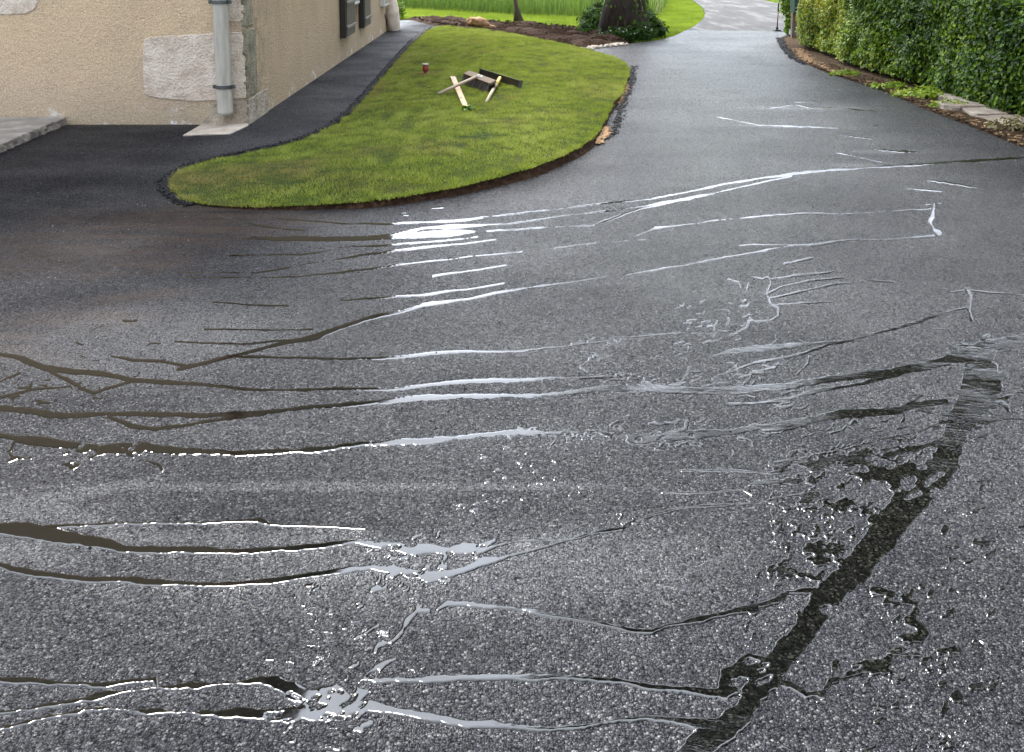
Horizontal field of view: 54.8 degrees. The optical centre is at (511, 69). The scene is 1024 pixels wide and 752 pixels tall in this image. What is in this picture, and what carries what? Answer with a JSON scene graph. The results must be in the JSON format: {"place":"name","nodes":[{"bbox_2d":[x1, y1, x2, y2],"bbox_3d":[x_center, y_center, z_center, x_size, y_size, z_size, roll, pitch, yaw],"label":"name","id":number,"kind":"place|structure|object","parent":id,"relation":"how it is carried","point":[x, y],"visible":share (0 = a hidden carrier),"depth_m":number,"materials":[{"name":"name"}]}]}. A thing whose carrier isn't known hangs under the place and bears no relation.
{"place":"outdoors","nodes":[
{"label":"outdoors","id":0,"kind":"place"},
{"bbox_2d":[166,25,629,207],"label":"lawn","id":1,"kind":"structure","parent":0,"point":[354,184],"depth_m":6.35,"materials":[{"name":"green plant"}]},
{"bbox_2d":[422,63,428,73],"bbox_3d":[-0.920,-0.007,10.496,0.080,0.112,0.079,0,7,0],"label":"red canister","id":2,"kind":"object","parent":1,"relation":"on","point":[425,68],"visible":0.95,"depth_m":10.47,"materials":[{"name":"red plastic"}]},
{"bbox_2d":[450,76,467,105],"bbox_3d":[-0.481,0.197,8.954,0.051,0.038,2.070,-1,7,-7],"label":"board","id":3,"kind":"object","parent":1,"relation":"on","point":[460,95],"visible":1,"depth_m":8.80,"materials":[{"name":"brown wood"}]},
{"bbox_2d":[438,70,496,94],"bbox_3d":[-0.404,0.118,9.172,0.538,0.155,0.748,0,7,0],"label":"broom","id":4,"kind":"object","parent":1,"relation":"on","point":[477,80],"visible":0.93,"depth_m":9.04,"materials":[{"name":"brown wood"}]},
{"bbox_2d":[458,104,476,110],"bbox_3d":[-0.364,0.323,7.925,0.168,0.105,0.122,0,7,0],"label":"weed","id":5,"kind":"object","parent":1,"relation":"on","point":[468,107],"visible":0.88,"depth_m":7.90,"materials":[{"name":"green plant"}]},
{"bbox_2d":[478,68,522,102],"bbox_3d":[-0.094,0.131,9.136,0.384,0.090,1.709,0,7,-4],"label":"squeegee","id":6,"kind":"object","parent":1,"relation":"on","point":[498,78],"visible":0.85,"depth_m":9.31,"materials":[{"name":"black rubber"}]},
{"bbox_2d":[0,20,1023,751],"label":"road","id":7,"kind":"structure","parent":0,"point":[76,224],"depth_m":2.93,"materials":[{"name":"grey asphalt"}]},
{"bbox_2d":[0,117,66,152],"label":"door slab","id":8,"kind":"structure","parent":7,"relation":"on","point":[15,131],"depth_m":7.39,"materials":[{"name":"concrete"}]},
{"bbox_2d":[183,123,248,135],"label":"pipe slab","id":9,"kind":"structure","parent":7,"relation":"on","point":[215,129],"depth_m":7.55,"materials":[{"name":"concrete"}]},
{"bbox_2d":[156,26,431,206],"bbox_3d":[-1.501,-0.009,11.346,0.686,0.028,12.107,0,7,3],"label":"path edge","id":10,"kind":"object","parent":7,"relation":"on","point":[165,177],"visible":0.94,"depth_m":7.17,"materials":[{"name":"asphalt"}]},
{"bbox_2d":[192,77,629,209],"bbox_3d":[-0.195,-0.015,11.163,3.055,0.083,11.979,0,7,4],"label":"soil edge","id":11,"kind":"object","parent":7,"relation":"on","point":[537,170],"visible":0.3,"depth_m":5.64,"materials":[{"name":"brown soil"}]},
{"bbox_2d":[0,101,1023,751],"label":"water","id":12,"kind":"structure","parent":7,"relation":"on","point":[890,523],"depth_m":2.43,"materials":[{"name":"grey liquid"}]},
{"bbox_2d":[88,181,972,657],"bbox_3d":[-0.021,0.878,4.267,4.931,0.009,4.659,0,7,0],"label":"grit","id":13,"kind":"object","parent":7,"relation":"on","point":[448,411],"visible":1,"depth_m":3.01,"materials":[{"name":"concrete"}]},
{"bbox_2d":[595,126,613,143],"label":"wood chips","id":14,"kind":"object","parent":7,"relation":"on","point":[606,131],"visible":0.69,"depth_m":7.33,"materials":[{"name":"beige wood"}]},
{"bbox_2d":[605,65,637,138],"bbox_3d":[1.086,0.232,9.425,0.141,0.025,4.511,1,7,9],"label":"path edge","id":15,"kind":"object","parent":7,"relation":"on","point":[618,118],"visible":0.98,"depth_m":8.69,"materials":[{"name":"concrete"}]},
{"bbox_2d":[618,84,628,102],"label":"wood chips","id":16,"kind":"object","parent":7,"relation":"on","point":[626,88],"visible":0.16,"depth_m":9.44,"materials":[{"name":"brown wood"}]},
{"bbox_2d":[776,0,790,34],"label":"ivy plant","id":17,"kind":"object","parent":7,"relation":"on","point":[785,7],"visible":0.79,"depth_m":15.78,"materials":[{"name":"green plant"}]},
{"bbox_2d":[397,0,667,16],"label":"meadow","id":18,"kind":"structure","parent":0,"point":[563,7],"depth_m":21.27,"materials":[{"name":"green plant"}]},
{"bbox_2d":[581,42,628,49],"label":"gravel","id":19,"kind":"structure","parent":0,"point":[593,47],"depth_m":13.88,"materials":[{"name":"white gravel"}]},
{"bbox_2d":[685,0,790,32],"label":"old road","id":20,"kind":"structure","parent":0,"point":[740,15],"depth_m":20.03,"materials":[{"name":"grey asphalt"}]},
{"bbox_2d":[773,2,782,30],"bbox_3d":[4.464,-0.890,16.549,0.150,0.474,0.160,0,7,0],"label":"hand tamper","id":21,"kind":"object","parent":20,"relation":"on","point":[777,29],"visible":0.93,"depth_m":16.54,"materials":[{"name":"grey metal"}]},
{"bbox_2d":[781,36,1023,147],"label":"verge","id":22,"kind":"structure","parent":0,"point":[823,56],"depth_m":11.72,"materials":[{"name":"brown soil"}]},
{"bbox_2d":[776,37,807,64],"bbox_3d":[3.784,-0.279,13.518,0.205,0.027,3.526,1,7,10],"label":"path edge","id":23,"kind":"object","parent":22,"relation":"on","point":[782,43],"visible":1,"depth_m":13.23,"materials":[{"name":"concrete"}]},
{"bbox_2d":[790,0,799,37],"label":"mailbox post","id":24,"kind":"object","parent":22,"relation":"on","point":[793,10],"visible":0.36,"depth_m":15.33,"materials":[{"name":"green paint"}]},
{"bbox_2d":[792,48,851,75],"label":"wood chips","id":25,"kind":"object","parent":22,"relation":"on","point":[803,55],"visible":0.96,"depth_m":12.39,"materials":[{"name":"beige wood"}]},
{"bbox_2d":[828,68,861,75],"bbox_3d":[3.652,0.038,10.832,0.354,0.111,0.272,0,7,0],"label":"grass tuft","id":26,"kind":"object","parent":22,"relation":"on","point":[844,72],"visible":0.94,"depth_m":10.80,"materials":[{"name":"green plant"}]},
{"bbox_2d":[865,79,910,88],"bbox_3d":[3.769,0.163,9.828,0.444,0.135,0.306,0,7,0],"label":"grass tuft","id":27,"kind":"object","parent":22,"relation":"on","point":[890,84],"visible":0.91,"depth_m":9.80,"materials":[{"name":"green plant"}]},
{"bbox_2d":[795,0,1023,114],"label":"hedge","id":28,"kind":"object","parent":22,"relation":"on","point":[973,50],"visible":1,"depth_m":9.56,"materials":[{"name":"green plant"}]},
{"bbox_2d":[808,63,1023,145],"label":"leaf litter","id":29,"kind":"object","parent":22,"relation":"on","point":[925,100],"visible":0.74,"depth_m":8.40,"materials":[{"name":"brown plant"}]},
{"bbox_2d":[885,84,952,98],"bbox_3d":[3.868,0.217,9.314,0.606,0.173,0.557,6,9,41],"label":"grass tuft","id":30,"kind":"object","parent":22,"relation":"on","point":[927,91],"visible":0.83,"depth_m":9.21,"materials":[{"name":"green plant"}]},
{"bbox_2d":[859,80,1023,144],"bbox_3d":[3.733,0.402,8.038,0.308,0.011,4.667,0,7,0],"label":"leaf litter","id":31,"kind":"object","parent":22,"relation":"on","point":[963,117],"visible":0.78,"depth_m":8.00,"materials":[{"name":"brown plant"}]},
{"bbox_2d":[926,97,968,106],"bbox_3d":[3.862,0.310,8.648,0.335,0.137,0.378,-6,9,-40],"label":"grass tuft","id":32,"kind":"object","parent":22,"relation":"on","point":[932,104],"visible":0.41,"depth_m":8.63,"materials":[{"name":"green plant"}]},
{"bbox_2d":[936,92,969,100],"bbox_3d":[4.045,0.273,9.020,0.268,0.072,0.585,0,7,0],"label":"step stone","id":33,"kind":"object","parent":22,"relation":"on","point":[942,97],"visible":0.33,"depth_m":8.96,"materials":[{"name":"grey stone"}]},
{"bbox_2d":[934,99,991,110],"bbox_3d":[3.951,0.322,8.618,0.518,0.075,0.334,-1,7,-11],"label":"step stone","id":34,"kind":"object","parent":22,"relation":"on","point":[945,105],"visible":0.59,"depth_m":8.50,"materials":[{"name":"grey stone"}]},
{"bbox_2d":[962,107,1012,115],"bbox_3d":[4.007,0.366,8.325,0.391,0.060,0.408,0,7,0],"label":"step stone","id":35,"kind":"object","parent":22,"relation":"on","point":[977,111],"visible":0.67,"depth_m":8.24,"materials":[{"name":"grey stone"}]},
{"bbox_2d":[975,113,1023,123],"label":"step stone","id":36,"kind":"object","parent":22,"relation":"on","point":[990,117],"visible":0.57,"depth_m":8.04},
{"bbox_2d":[983,111,1023,132],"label":"dry weed","id":37,"kind":"object","parent":22,"relation":"on","point":[1014,123],"visible":0.98,"depth_m":7.56,"materials":[{"name":"beige plant"}]},
{"label":"ground","id":38,"kind":"structure","parent":0,"visible":0},
{"bbox_2d":[0,0,388,124],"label":"farmhouse","id":39,"kind":"object","parent":38,"relation":"on","point":[137,62],"visible":0.95,"depth_m":7.78,"materials":[{"name":"paint"}]},
{"bbox_2d":[386,0,399,30],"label":"corner boulder","id":40,"kind":"object","parent":38,"relation":"on","point":[392,16],"visible":0.61,"depth_m":16.43,"materials":[{"name":"stone"}]},
{"bbox_2d":[398,0,406,17],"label":"plant","id":41,"kind":"object","parent":38,"relation":"on","point":[401,10],"visible":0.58,"depth_m":19.66,"materials":[{"name":"green plant"}]},
{"bbox_2d":[408,15,628,47],"bbox_3d":[0.149,-0.699,16.589,2.142,0.148,6.972,-3,8,-22],"label":"soil bed","id":42,"kind":"object","parent":38,"relation":"on","point":[588,40],"visible":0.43,"depth_m":15.59,"materials":[{"name":"brown soil"}]},
{"bbox_2d":[466,17,495,27],"bbox_3d":[-0.517,-0.785,16.658,0.573,0.219,0.259,2,7,17],"label":"rock","id":43,"kind":"object","parent":42,"relation":"on","point":[480,22],"visible":0.82,"depth_m":16.57,"materials":[{"name":"beige stone"}]},
{"bbox_2d":[576,0,603,31],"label":"shrub","id":44,"kind":"object","parent":42,"relation":"on","point":[589,20],"visible":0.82,"depth_m":16.03,"materials":[{"name":"green plant"}]},
{"bbox_2d":[513,0,523,21],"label":"young tree","id":45,"kind":"object","parent":38,"relation":"on","point":[517,15],"visible":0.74,"depth_m":18.51,"materials":[{"name":"grey plant"}]},
{"bbox_2d":[400,0,705,42],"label":"mown grass","id":46,"kind":"structure","parent":38,"relation":"on","point":[679,16],"depth_m":20.08,"materials":[{"name":"green plant"}]},
{"bbox_2d":[596,0,648,42],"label":"old tree","id":47,"kind":"object","parent":38,"relation":"on","point":[621,13],"visible":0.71,"depth_m":15.05,"materials":[{"name":"brown plant"}]},
{"bbox_2d":[602,21,657,41],"bbox_3d":[1.727,-0.577,14.986,0.968,0.345,0.459,4,8,32],"label":"shrub","id":48,"kind":"object","parent":38,"relation":"on","point":[633,34],"visible":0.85,"depth_m":14.81,"materials":[{"name":"green plant"}]},
{"bbox_2d":[642,7,669,38],"bbox_3d":[2.187,-0.745,15.873,0.543,0.523,1.395,0,7,0],"label":"shrub","id":49,"kind":"object","parent":38,"relation":"on","point":[655,23],"visible":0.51,"depth_m":15.36,"materials":[{"name":"green plant"}]}
]}

